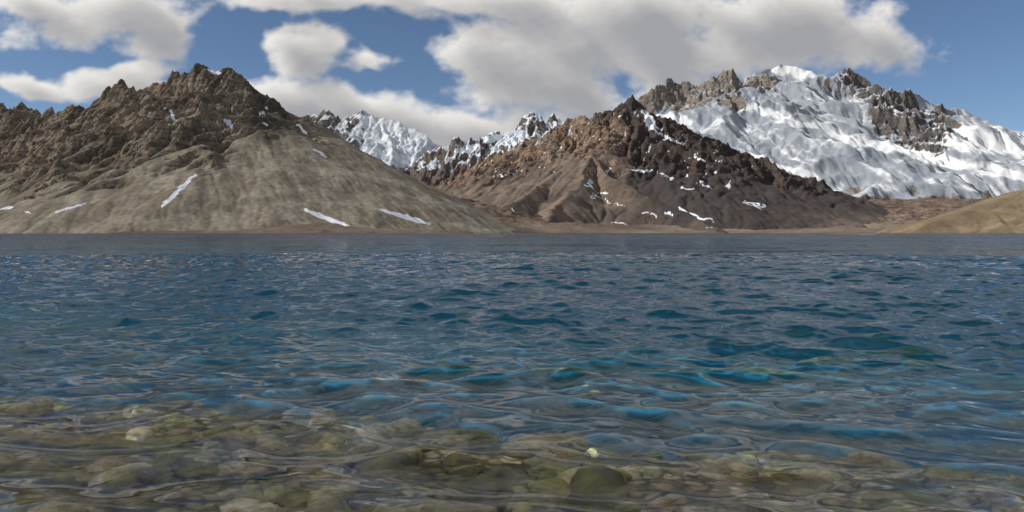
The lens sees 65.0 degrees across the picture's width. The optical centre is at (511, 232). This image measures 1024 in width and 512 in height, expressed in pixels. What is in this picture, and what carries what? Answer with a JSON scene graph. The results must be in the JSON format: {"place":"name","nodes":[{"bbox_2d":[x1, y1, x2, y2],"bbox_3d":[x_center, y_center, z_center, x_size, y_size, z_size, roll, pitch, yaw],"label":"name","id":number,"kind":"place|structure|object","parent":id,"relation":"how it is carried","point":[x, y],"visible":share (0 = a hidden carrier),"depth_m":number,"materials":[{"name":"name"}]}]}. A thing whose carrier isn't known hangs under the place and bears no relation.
{"place":"outdoors","nodes":[
{"label":"outdoors","id":0,"kind":"place"},
{"bbox_2d":[0,63,515,236],"bbox_3d":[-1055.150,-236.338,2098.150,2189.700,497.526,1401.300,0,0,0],"label":"rocky mountain","id":1,"kind":"structure","parent":0,"point":[198,146],"depth_m":1826.17,"materials":[{"name":"grey stone"}]},
{"bbox_2d":[307,109,441,170],"bbox_3d":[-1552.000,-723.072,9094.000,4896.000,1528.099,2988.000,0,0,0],"label":"snowy mountain","id":2,"kind":"structure","parent":0,"point":[395,145],"depth_m":9248.65,"materials":[{"name":"white snow"}]},
{"bbox_2d":[0,0,918,146],"bbox_3d":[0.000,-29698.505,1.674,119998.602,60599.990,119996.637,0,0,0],"label":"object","id":3,"kind":"structure","parent":0,"point":[520,59],"depth_m":57060.14,"materials":[{"name":"white"}]},
{"bbox_2d":[397,112,563,186],"bbox_3d":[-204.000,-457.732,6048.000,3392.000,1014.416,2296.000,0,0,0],"label":"jagged mountain ridge","id":4,"kind":"structure","parent":0,"point":[433,167],"depth_m":6123.50,"materials":[{"name":"white snow"}]},
{"bbox_2d":[0,196,1019,241],"bbox_3d":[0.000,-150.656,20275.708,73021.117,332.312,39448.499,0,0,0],"label":"ground","id":5,"kind":"structure","parent":0,"point":[905,212],"depth_m":2385.36,"materials":[{"name":"brown soil"}]},
{"bbox_2d":[0,237,1023,511],"bbox_3d":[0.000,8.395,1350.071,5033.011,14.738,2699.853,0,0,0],"label":"lake bed","id":6,"kind":"object","parent":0,"point":[566,407],"visible":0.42,"depth_m":88.89,"materials":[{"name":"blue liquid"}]},
{"bbox_2d":[0,397,1023,511],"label":"submerged stones","id":7,"kind":"object","parent":6,"relation":"on","point":[379,477],"visible":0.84,"depth_m":5.94,"materials":[{"name":"stone"}]},
{"bbox_2d":[0,233,1023,509],"bbox_3d":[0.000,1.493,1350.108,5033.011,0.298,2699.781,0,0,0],"label":"lake water","id":8,"kind":"structure","parent":0,"point":[354,263],"depth_m":22.12,"materials":[{"name":"blue liquid"}]},
{"bbox_2d":[433,94,889,232],"bbox_3d":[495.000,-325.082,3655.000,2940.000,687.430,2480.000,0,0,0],"label":"rocky mountain","id":9,"kind":"structure","parent":0,"point":[631,160],"depth_m":3128.75,"materials":[{"name":"brown stone"}]},
{"bbox_2d":[619,64,1023,199],"bbox_3d":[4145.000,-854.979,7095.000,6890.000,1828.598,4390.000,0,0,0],"label":"snowy mountain","id":10,"kind":"structure","parent":0,"point":[848,131],"depth_m":6715.90,"materials":[{"name":"white snow"}]},
{"bbox_2d":[870,190,1023,236],"bbox_3d":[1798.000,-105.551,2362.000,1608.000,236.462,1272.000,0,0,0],"label":"hill","id":11,"kind":"structure","parent":0,"point":[1002,213],"depth_m":2081.16,"materials":[{"name":"beige sand"}]}
]}

